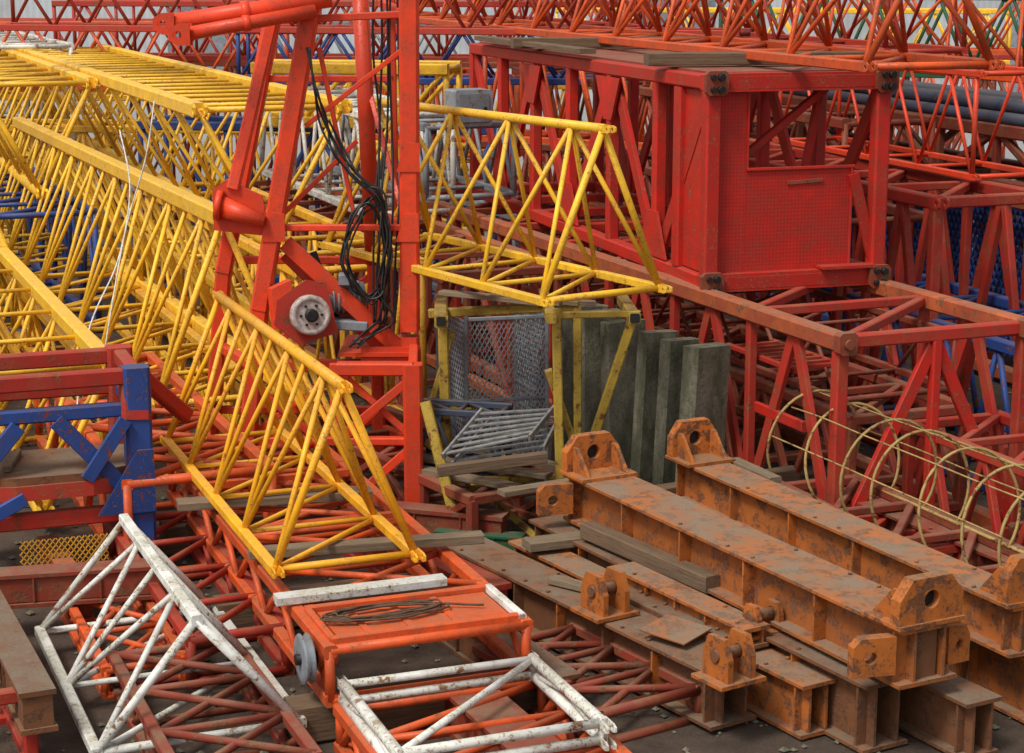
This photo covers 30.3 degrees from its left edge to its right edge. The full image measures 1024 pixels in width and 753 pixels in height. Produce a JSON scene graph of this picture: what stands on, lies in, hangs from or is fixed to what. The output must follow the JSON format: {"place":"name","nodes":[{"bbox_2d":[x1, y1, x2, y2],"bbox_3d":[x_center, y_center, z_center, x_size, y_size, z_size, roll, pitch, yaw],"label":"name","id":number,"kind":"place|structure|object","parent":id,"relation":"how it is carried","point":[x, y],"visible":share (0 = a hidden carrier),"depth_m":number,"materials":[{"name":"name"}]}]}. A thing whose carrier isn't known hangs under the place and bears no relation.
{"place":"outdoors","nodes":[
{"label":"outdoors","id":0,"kind":"place"},
{"bbox_2d":[0,101,1023,752],"bbox_3d":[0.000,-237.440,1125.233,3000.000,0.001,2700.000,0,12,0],"label":"ground","id":1,"kind":"structure","parent":0,"point":[756,737],"depth_m":14.81,"materials":[{"name":"concrete"}]},
{"bbox_2d":[0,663,38,752],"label":"jib section","id":2,"kind":"object","parent":1,"relation":"on","point":[28,743],"visible":0.18,"depth_m":12.87,"materials":[{"name":"red paint"}]},
{"bbox_2d":[0,589,58,736],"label":"box beam","id":3,"kind":"structure","parent":2,"relation":"on","point":[24,674],"depth_m":12.86,"materials":[{"name":"brown metal"}]},
{"bbox_2d":[0,118,95,245],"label":"jib section","id":4,"kind":"object","parent":1,"relation":"on","point":[11,208],"visible":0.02,"depth_m":36.84,"materials":[{"name":"yellow paint"}]},
{"bbox_2d":[0,31,76,149],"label":"jib section","id":5,"kind":"object","parent":4,"relation":"on","point":[32,41],"visible":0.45,"depth_m":37.32,"materials":[{"name":"white paint"}]},
{"bbox_2d":[0,152,103,332],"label":"jib section","id":6,"kind":"object","parent":1,"relation":"on","point":[17,213],"visible":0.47,"depth_m":29.22,"materials":[{"name":"blue paint"}]},
{"bbox_2d":[0,243,105,510],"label":"jib section","id":7,"kind":"object","parent":1,"relation":"on","point":[79,333],"visible":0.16,"depth_m":20.59,"materials":[{"name":"yellow paint"}]},
{"bbox_2d":[0,343,193,565],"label":"slewing frame","id":8,"kind":"object","parent":1,"relation":"on","point":[130,387],"visible":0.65,"depth_m":16.41,"materials":[{"name":"red paint"}]},
{"bbox_2d":[61,600,185,699],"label":"jib section","id":9,"kind":"object","parent":1,"relation":"on","point":[71,616],"visible":0.36,"depth_m":14.82,"materials":[{"name":"orange paint"}]},
{"bbox_2d":[0,558,167,608],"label":"box beam","id":10,"kind":"structure","parent":9,"relation":"on","point":[34,586],"depth_m":15.25,"materials":[{"name":"metal"}]},
{"bbox_2d":[6,269,271,474],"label":"jib section","id":11,"kind":"object","parent":1,"relation":"on","point":[191,334],"visible":0.18,"depth_m":24.62,"materials":[{"name":"yellow paint"}]},
{"bbox_2d":[0,117,305,414],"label":"jib section","id":12,"kind":"object","parent":11,"relation":"on","point":[183,202],"visible":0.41,"depth_m":23.70,"materials":[{"name":"yellow paint"}]},
{"bbox_2d":[0,49,97,198],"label":"jib section","id":13,"kind":"object","parent":12,"relation":"on","point":[18,70],"visible":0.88,"depth_m":29.54,"materials":[{"name":"yellow paint"}]},
{"bbox_2d":[0,90,292,236],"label":"jib section","id":14,"kind":"object","parent":1,"relation":"on","point":[45,97],"visible":0.06,"depth_m":37.74,"materials":[{"name":"yellow paint"}]},
{"bbox_2d":[0,21,288,90],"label":"jib section","id":15,"kind":"object","parent":14,"relation":"on","point":[94,42],"visible":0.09,"depth_m":37.43,"materials":[{"name":"orange paint"}]},
{"bbox_2d":[34,352,277,570],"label":"jib section","id":16,"kind":"object","parent":1,"relation":"on","point":[214,444],"visible":0.3,"depth_m":18.00,"materials":[{"name":"orange paint"}]},
{"bbox_2d":[0,119,356,266],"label":"jib section","id":17,"kind":"object","parent":1,"relation":"on","point":[84,130],"visible":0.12,"depth_m":34.16,"materials":[{"name":"yellow paint"}]},
{"bbox_2d":[104,511,294,689],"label":"jib section","id":18,"kind":"object","parent":1,"relation":"on","point":[259,632],"visible":0.47,"depth_m":15.32,"materials":[{"name":"red paint"}]},
{"bbox_2d":[107,639,323,752],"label":"jib section","id":19,"kind":"object","parent":1,"relation":"on","point":[272,714],"visible":0.73,"depth_m":13.22,"materials":[{"name":"brown paint"}]},
{"bbox_2d":[34,513,306,752],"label":"jib section","id":20,"kind":"object","parent":19,"relation":"on","point":[186,594],"visible":0.89,"depth_m":13.61,"materials":[{"name":"white paint"}]},
{"bbox_2d":[129,226,346,425],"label":"jib section","id":21,"kind":"object","parent":1,"relation":"on","point":[243,301],"visible":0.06,"depth_m":24.05,"materials":[{"name":"yellow paint"}]},
{"bbox_2d":[133,179,430,434],"bbox_3d":[-3.364,-1.134,25.376,1.570,2.070,9.240,-5,13,-21],"label":"jib section","id":22,"kind":"object","parent":1,"relation":"on","point":[251,246],"visible":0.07,"depth_m":23.44,"materials":[{"name":"yellow paint"}]},
{"bbox_2d":[12,44,352,246],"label":"jib section","id":23,"kind":"object","parent":22,"relation":"on","point":[176,86],"visible":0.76,"depth_m":27.20,"materials":[{"name":"yellow paint"}]},
{"bbox_2d":[152,0,423,502],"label":"tower head","id":24,"kind":"object","parent":1,"relation":"on","point":[319,301],"visible":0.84,"depth_m":18.58},
{"bbox_2d":[306,0,399,348],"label":"cable bundle","id":25,"kind":"object","parent":24,"relation":"hanging from","point":[385,233],"visible":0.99,"depth_m":18.61,"materials":[{"name":"black rubber"}]},
{"bbox_2d":[317,98,672,306],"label":"jib section","id":26,"kind":"object","parent":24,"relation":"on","point":[493,285],"visible":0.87,"depth_m":18.17,"materials":[{"name":"yellow paint"}]},
{"bbox_2d":[212,572,430,628],"bbox_3d":[-1.496,1.875,15.701,1.950,0.290,0.250,-5,13,-21],"label":"timber","id":27,"kind":"object","parent":1,"relation":"on","point":[244,619],"visible":0.19,"depth_m":15.45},
{"bbox_2d":[165,439,533,707],"bbox_3d":[-1.635,1.414,15.820,1.645,0.530,5.718,-5,13,-21],"label":"jib section","id":28,"kind":"object","parent":27,"relation":"on","point":[498,612],"visible":0.73,"depth_m":14.01,"materials":[{"name":"orange paint"}]},
{"bbox_2d":[176,485,372,511],"bbox_3d":[-2.034,1.047,16.242,1.662,0.070,0.200,-3,13,-14],"label":"timber","id":29,"kind":"object","parent":28,"relation":"on","point":[198,503],"visible":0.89,"depth_m":16.13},
{"bbox_2d":[160,291,425,578],"bbox_3d":[-2.005,0.319,16.045,1.180,1.446,4.490,-5,13,-21],"label":"jib section","id":30,"kind":"object","parent":29,"relation":"on","point":[293,440],"visible":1,"depth_m":15.39,"materials":[{"name":"yellow paint"}]},
{"bbox_2d":[294,632,337,684],"bbox_3d":[-1.365,1.952,13.140,0.290,0.360,0.360,-5,13,-21],"label":"rope sheave","id":31,"kind":"object","parent":28,"relation":"attached to","point":[308,658],"visible":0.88,"depth_m":13.04,"materials":[{"name":"grey paint"}]},
{"bbox_2d":[248,530,484,559],"bbox_3d":[-1.143,1.331,14.928,1.867,0.075,0.140,-3,13,-13],"label":"timber","id":32,"kind":"object","parent":28,"relation":"on","point":[388,544],"visible":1,"depth_m":14.89,"materials":[{"name":"wood"}]},
{"bbox_2d":[320,598,483,622],"bbox_3d":[-0.799,1.667,13.581,1.198,0.057,0.308,-5,13,-24],"label":"wire rope coil","id":33,"kind":"object","parent":28,"relation":"on","point":[428,606],"visible":1,"depth_m":13.52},
{"bbox_2d":[136,115,510,300],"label":"jib section","id":34,"kind":"object","parent":1,"relation":"on","point":[214,122],"visible":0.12,"depth_m":30.75,"materials":[{"name":"blue paint"}]},
{"bbox_2d":[250,59,461,128],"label":"jib section","id":35,"kind":"object","parent":34,"relation":"on","point":[440,69],"visible":0.37,"depth_m":30.00,"materials":[{"name":"yellow paint"}]},
{"bbox_2d":[110,61,643,234],"bbox_3d":[-2.821,-4.896,39.513,11.029,3.420,1.920,2,12,8],"label":"jib section","id":36,"kind":"object","parent":1,"relation":"on","point":[244,63],"visible":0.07,"depth_m":39.11,"materials":[{"name":"brown paint"}]},
{"bbox_2d":[51,0,639,61],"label":"jib section","id":37,"kind":"object","parent":36,"relation":"on","point":[167,4],"visible":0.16,"depth_m":38.65,"materials":[{"name":"red paint"}]},
{"bbox_2d":[216,178,568,434],"bbox_3d":[-2.039,-1.230,26.055,1.540,1.990,10.136,-5,13,-22],"label":"jib section","id":38,"kind":"object","parent":1,"relation":"on","point":[328,210],"visible":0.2,"depth_m":24.05,"materials":[{"name":"orange paint"}]},
{"bbox_2d":[257,85,455,214],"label":"jib section","id":39,"kind":"object","parent":38,"relation":"on","point":[324,194],"visible":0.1,"depth_m":27.03,"materials":[{"name":"white paint"}]},
{"bbox_2d":[319,136,494,238],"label":"jib section","id":40,"kind":"object","parent":1,"relation":"on","point":[444,220],"visible":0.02,"depth_m":38.32,"materials":[{"name":"yellow paint"}]},
{"bbox_2d":[323,67,520,159],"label":"jib section","id":41,"kind":"object","parent":40,"relation":"on","point":[465,70],"visible":0.1,"depth_m":36.02,"materials":[{"name":"orange paint"}]},
{"bbox_2d":[235,33,592,84],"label":"jib section","id":42,"kind":"object","parent":41,"relation":"on","point":[554,78],"visible":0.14,"depth_m":34.22,"materials":[{"name":"blue paint"}]},
{"bbox_2d":[451,0,967,53],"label":"jib section","id":43,"kind":"object","parent":42,"relation":"on","point":[885,44],"visible":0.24,"depth_m":25.99,"materials":[{"name":"red paint"}]},
{"bbox_2d":[283,667,536,745],"bbox_3d":[-0.654,2.337,13.556,1.950,0.290,0.250,-5,13,-21],"label":"timber","id":44,"kind":"object","parent":1,"relation":"on","point":[317,714],"visible":0.31,"depth_m":13.36,"materials":[{"name":"wood"}]},
{"bbox_2d":[293,406,554,536],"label":"jib section","id":45,"kind":"object","parent":1,"relation":"on","point":[470,502],"visible":0.31,"depth_m":18.45,"materials":[{"name":"brown paint"}]},
{"bbox_2d":[423,398,512,474],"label":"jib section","id":46,"kind":"object","parent":45,"relation":"on","point":[443,408],"visible":0.28,"depth_m":18.38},
{"bbox_2d":[333,102,517,202],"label":"jib section","id":47,"kind":"object","parent":1,"relation":"on","point":[426,127],"visible":0.33,"depth_m":24.97,"materials":[{"name":"grey paint"}]},
{"bbox_2d":[444,88,492,126],"bbox_3d":[-0.543,-3.417,23.981,0.500,0.450,0.450,-5,13,-21],"label":"electrical cabinet","id":48,"kind":"object","parent":47,"relation":"on","point":[477,98],"visible":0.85,"depth_m":23.82,"materials":[{"name":"metal"}]},
{"bbox_2d":[339,507,511,596],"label":"box beam","id":49,"kind":"structure","parent":1,"relation":"on","point":[501,585],"depth_m":15.84,"materials":[{"name":"metal"}]},
{"bbox_2d":[372,501,509,533],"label":"box beam","id":50,"kind":"structure","parent":1,"relation":"on","point":[430,518],"depth_m":17.60,"materials":[{"name":"metal"}]},
{"bbox_2d":[333,674,631,752],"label":"jib section","id":51,"kind":"object","parent":1,"relation":"on","point":[347,729],"visible":0.63,"depth_m":12.89,"materials":[{"name":"orange paint"}]},
{"bbox_2d":[335,650,616,752],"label":"jib section","id":52,"kind":"object","parent":51,"relation":"on","point":[589,718],"visible":0.98,"depth_m":12.65,"materials":[{"name":"white paint"}]},
{"bbox_2d":[436,303,548,486],"bbox_3d":[-0.211,0.232,19.506,0.876,1.916,1.040,-5,13,-20],"label":"cage","id":53,"kind":"object","parent":1,"relation":"on","point":[523,397],"visible":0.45,"depth_m":19.08,"materials":[{"name":"grey paint"}]},
{"bbox_2d":[419,589,580,710],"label":"box beam","id":54,"kind":"structure","parent":1,"relation":"on","point":[460,649],"depth_m":14.39,"materials":[{"name":"brown metal"}]},
{"bbox_2d":[444,690,558,752],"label":"box beam","id":55,"kind":"structure","parent":1,"relation":"on","point":[505,707],"depth_m":12.98,"materials":[{"name":"metal"}]},
{"bbox_2d":[5,385,1011,752],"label":"gravel","id":56,"kind":"structure","parent":1,"relation":"on","point":[783,749],"depth_m":14.80,"materials":[{"name":"gravel"}]},
{"bbox_2d":[420,288,640,536],"bbox_3d":[0.157,0.236,18.670,2.059,2.268,2.609,0,12,0],"label":"support frame","id":57,"kind":"object","parent":1,"relation":"on","point":[441,312],"visible":0.71,"depth_m":17.83,"materials":[{"name":"yellow paint"}]},
{"bbox_2d":[472,140,651,282],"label":"jib section","id":58,"kind":"object","parent":1,"relation":"on","point":[546,148],"visible":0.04,"depth_m":32.48,"materials":[{"name":"brown paint"}]},
{"bbox_2d":[482,56,752,148],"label":"jib section","id":59,"kind":"object","parent":58,"relation":"on","point":[585,136],"visible":0.12,"depth_m":32.65,"materials":[{"name":"orange paint"}]},
{"bbox_2d":[544,0,1023,83],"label":"jib section","id":60,"kind":"object","parent":59,"relation":"on","point":[1016,59],"visible":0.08,"depth_m":25.43,"materials":[{"name":"orange paint"}]},
{"bbox_2d":[551,304,608,460],"bbox_3d":[0.704,0.184,19.806,0.500,1.886,0.150,0,11,-18],"label":"concrete slab","id":61,"kind":"object","parent":1,"relation":"on","point":[567,348],"depth_m":19.63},
{"bbox_2d":[472,622,701,742],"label":"jib section","id":62,"kind":"object","parent":1,"relation":"on","point":[676,687],"visible":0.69,"depth_m":13.78,"materials":[{"name":"brown paint"}]},
{"bbox_2d":[446,538,758,730],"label":"ballast beam","id":63,"kind":"structure","parent":1,"relation":"on","point":[537,599],"depth_m":14.39,"materials":[{"name":"brown metal"}]},
{"bbox_2d":[570,566,639,623],"bbox_3d":[0.713,1.651,14.463,0.400,0.330,0.360,-8,14,-32],"label":"pin block","id":64,"kind":"object","parent":63,"relation":"on","point":[605,598],"depth_m":14.41,"materials":[{"name":"orange paint"}]},
{"bbox_2d":[629,586,728,640],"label":"ballast beam","id":65,"kind":"structure","parent":63,"relation":"on","point":[650,605],"depth_m":14.51,"materials":[{"name":"brown metal"}]},
{"bbox_2d":[639,614,711,644],"bbox_3d":[1.208,1.865,13.941,0.400,0.013,0.360,13,22,38],"label":"steel plate","id":66,"kind":"object","parent":65,"relation":"on","point":[678,630],"visible":1,"depth_m":13.93,"materials":[{"name":"orange paint"}]},
{"bbox_2d":[691,627,766,691],"bbox_3d":[1.506,1.942,13.113,0.400,0.330,0.336,-8,14,-32],"label":"pin block","id":67,"kind":"object","parent":63,"relation":"on","point":[728,663],"depth_m":13.06,"materials":[{"name":"orange paint"}]},
{"bbox_2d":[582,308,622,432],"bbox_3d":[0.906,0.256,19.456,0.460,1.891,0.150,-5,12,-22],"label":"concrete slab","id":68,"kind":"object","parent":1,"relation":"on","point":[591,363],"depth_m":19.27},
{"bbox_2d":[600,318,644,468],"bbox_3d":[1.131,0.349,19.125,0.460,1.850,0.150,-7,12,-27],"label":"concrete slab","id":69,"kind":"object","parent":1,"relation":"on","point":[618,423],"depth_m":18.98,"materials":[{"name":"concrete"}]},
{"bbox_2d":[630,329,678,483],"bbox_3d":[1.409,0.436,18.858,0.420,1.795,0.150,-3,11,-33],"label":"concrete slab","id":70,"kind":"object","parent":1,"relation":"on","point":[645,405],"depth_m":18.70,"materials":[{"name":"concrete"}]},
{"bbox_2d":[508,538,836,739],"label":"ballast beam","id":71,"kind":"structure","parent":1,"relation":"on","point":[788,696],"depth_m":13.50,"materials":[{"name":"metal"}]},
{"bbox_2d":[612,561,769,648],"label":"ballast beam","id":72,"kind":"structure","parent":71,"relation":"on","point":[704,608],"depth_m":14.39,"materials":[{"name":"metal"}]},
{"bbox_2d":[652,337,698,484],"bbox_3d":[1.598,0.509,18.566,0.420,1.775,0.150,-5,12,-38],"label":"concrete slab","id":73,"kind":"object","parent":1,"relation":"on","point":[669,385],"depth_m":18.39,"materials":[{"name":"concrete"}]},
{"bbox_2d":[380,180,1023,542],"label":"mast section","id":74,"kind":"object","parent":1,"relation":"on","point":[791,354],"visible":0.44,"depth_m":17.99,"materials":[{"name":"orange paint"}]},
{"bbox_2d":[437,451,547,476],"bbox_3d":[-0.178,0.803,17.360,1.020,0.100,0.100,-7,13,-10],"label":"timber","id":75,"kind":"object","parent":74,"relation":"on","point":[491,464],"visible":1,"depth_m":17.32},
{"bbox_2d":[450,416,553,462],"bbox_3d":[-0.035,0.590,17.699,1.234,0.343,0.552,-4,13,-16],"label":"aluminium ladder","id":76,"kind":"object","parent":75,"relation":"on","point":[460,455],"visible":0.68,"depth_m":17.58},
{"bbox_2d":[441,404,553,459],"bbox_3d":[-0.114,0.513,17.621,1.202,0.351,0.560,-3,12,-12],"label":"aluminium ladder","id":77,"kind":"object","parent":76,"relation":"on","point":[459,437],"visible":0.98,"depth_m":17.58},
{"bbox_2d":[469,42,899,291],"bbox_3d":[1.633,-2.825,23.044,2.100,2.240,8.815,-4,13,-17],"label":"mast section","id":78,"kind":"object","parent":74,"relation":"on","point":[715,211],"visible":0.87,"depth_m":19.39,"materials":[{"name":"red paint"}]},
{"bbox_2d":[0,0,751,37],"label":"jib section","id":79,"kind":"object","parent":78,"relation":"on","point":[136,26],"visible":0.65,"depth_m":28.44,"materials":[{"name":"red paint"}]},
{"bbox_2d":[644,51,864,65],"bbox_3d":[2.560,-3.335,19.814,2.369,0.130,0.220,-2,12,-10],"label":"timber","id":80,"kind":"object","parent":78,"relation":"on","point":[688,58],"visible":0.54,"depth_m":19.63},
{"bbox_2d":[350,0,1005,72],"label":"jib section","id":81,"kind":"object","parent":80,"relation":"on","point":[902,58],"visible":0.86,"depth_m":20.76,"materials":[{"name":"orange paint"}]},
{"bbox_2d":[471,264,970,511],"bbox_3d":[1.870,-0.148,22.372,1.351,1.051,10.036,-5,13,-21],"label":"jib section","id":82,"kind":"object","parent":74,"relation":"on","point":[876,383],"visible":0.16,"depth_m":19.04,"materials":[{"name":"brown paint"}]},
{"bbox_2d":[520,232,957,401],"bbox_3d":[2.217,-0.872,21.790,1.370,0.620,8.002,-5,13,-21],"label":"jib section","id":83,"kind":"object","parent":82,"relation":"on","point":[883,366],"visible":0.19,"depth_m":19.61,"materials":[{"name":"brown paint"}]},
{"bbox_2d":[675,342,730,481],"bbox_3d":[1.832,0.574,18.274,0.520,1.772,0.200,-6,13,-43],"label":"concrete slab","id":84,"kind":"object","parent":1,"relation":"on","point":[705,379],"depth_m":18.07,"materials":[{"name":"concrete"}]},
{"bbox_2d":[529,514,907,752],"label":"ballast beam","id":85,"kind":"structure","parent":1,"relation":"on","point":[863,715],"depth_m":13.26,"materials":[{"name":"brown metal"}]},
{"bbox_2d":[580,520,719,593],"bbox_3d":[1.100,1.460,15.416,0.140,0.140,1.742,-7,14,-31],"label":"timber","id":86,"kind":"object","parent":85,"relation":"on","point":[687,573],"visible":1,"depth_m":15.29,"materials":[{"name":"wood"}]},
{"bbox_2d":[605,157,989,326],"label":"jib section","id":87,"kind":"object","parent":1,"relation":"on","point":[824,316],"visible":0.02,"depth_m":27.99,"materials":[{"name":"blue paint"}]},
{"bbox_2d":[512,67,938,224],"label":"jib section","id":88,"kind":"object","parent":87,"relation":"on","point":[842,123],"visible":0.15,"depth_m":26.52,"materials":[{"name":"brown paint"}]},
{"bbox_2d":[656,138,1023,461],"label":"jib section","id":89,"kind":"object","parent":1,"relation":"on","point":[934,201],"visible":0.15,"depth_m":21.35,"materials":[{"name":"red paint"}]},
{"bbox_2d":[772,60,1023,180],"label":"jib section","id":90,"kind":"object","parent":89,"relation":"on","point":[972,162],"visible":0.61,"depth_m":22.53,"materials":[{"name":"paint"}]},
{"bbox_2d":[752,133,1023,383],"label":"mast section","id":91,"kind":"object","parent":1,"relation":"on","point":[978,253],"visible":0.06,"depth_m":25.65,"materials":[{"name":"orange paint"}]},
{"bbox_2d":[750,93,1023,186],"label":"jib section","id":92,"kind":"object","parent":91,"relation":"on","point":[1006,135],"visible":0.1,"depth_m":26.09,"materials":[{"name":"brown paint"}]},
{"bbox_2d":[777,80,1023,126],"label":"tube bundle","id":93,"kind":"object","parent":92,"relation":"on","point":[990,103],"visible":0.3,"depth_m":26.23,"materials":[{"name":"metal"}]},
{"bbox_2d":[754,78,1023,241],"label":"jib section","id":94,"kind":"object","parent":1,"relation":"on","point":[986,84],"visible":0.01,"depth_m":38.05,"materials":[{"name":"brown paint"}]},
{"bbox_2d":[719,0,1022,78],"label":"jib section","id":95,"kind":"object","parent":94,"relation":"on","point":[944,11],"visible":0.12,"depth_m":34.90,"materials":[{"name":"green paint"}]},
{"bbox_2d":[778,474,1023,573],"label":"jib section","id":96,"kind":"object","parent":1,"relation":"on","point":[852,482],"visible":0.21,"depth_m":16.44,"materials":[{"name":"brown paint"}]},
{"bbox_2d":[766,389,1023,566],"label":"ladder cage","id":97,"kind":"object","parent":96,"relation":"on","point":[966,504],"visible":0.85,"depth_m":15.83,"materials":[{"name":"paint"}]},
{"bbox_2d":[845,502,960,559],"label":"jib section","id":98,"kind":"object","parent":1,"relation":"on","point":[946,548],"visible":0.01,"depth_m":16.26,"materials":[{"name":"red paint"}]},
{"bbox_2d":[844,486,1008,566],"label":"steel beam","id":99,"kind":"structure","parent":98,"relation":"on","point":[983,555],"depth_m":16.22,"materials":[{"name":"metal"}]},
{"bbox_2d":[785,271,1023,505],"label":"jib section","id":100,"kind":"object","parent":1,"relation":"on","point":[999,345],"visible":0.16,"depth_m":20.89,"materials":[{"name":"blue paint"}]},
{"bbox_2d":[898,675,1002,752],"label":"ballast beam","id":101,"kind":"structure","parent":1,"relation":"on","point":[954,715],"depth_m":13.06,"materials":[{"name":"brown metal"}]},
{"bbox_2d":[800,640,980,645],"bbox_3d":[3.240,1.909,13.907,2.302,0.120,0.160,-1,12,-6],"label":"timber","id":102,"kind":"object","parent":101,"relation":"on","point":[972,643],"visible":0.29,"depth_m":13.85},
{"bbox_2d":[536,430,969,690],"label":"ballast beam","id":103,"kind":"structure","parent":102,"relation":"on","point":[911,631],"depth_m":13.99,"materials":[{"name":"metal"}]},
{"bbox_2d":[665,417,1023,658],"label":"ballast beam","id":104,"kind":"structure","parent":102,"relation":"on","point":[710,476],"depth_m":15.32,"materials":[{"name":"metal"}]},
{"bbox_2d":[901,409,1023,545],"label":"jib section","id":105,"kind":"object","parent":1,"relation":"on","point":[985,421],"visible":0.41,"depth_m":17.18,"materials":[{"name":"red paint"}]},
{"bbox_2d":[946,646,1023,722],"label":"ballast beam","id":106,"kind":"structure","parent":1,"relation":"on","point":[992,671],"depth_m":13.85,"materials":[{"name":"metal"}]},
{"bbox_2d":[0,0,1023,100],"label":"storage shed","id":107,"kind":"structure","parent":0,"point":[31,9],"depth_m":76.72,"materials":[{"name":"grey paint"}]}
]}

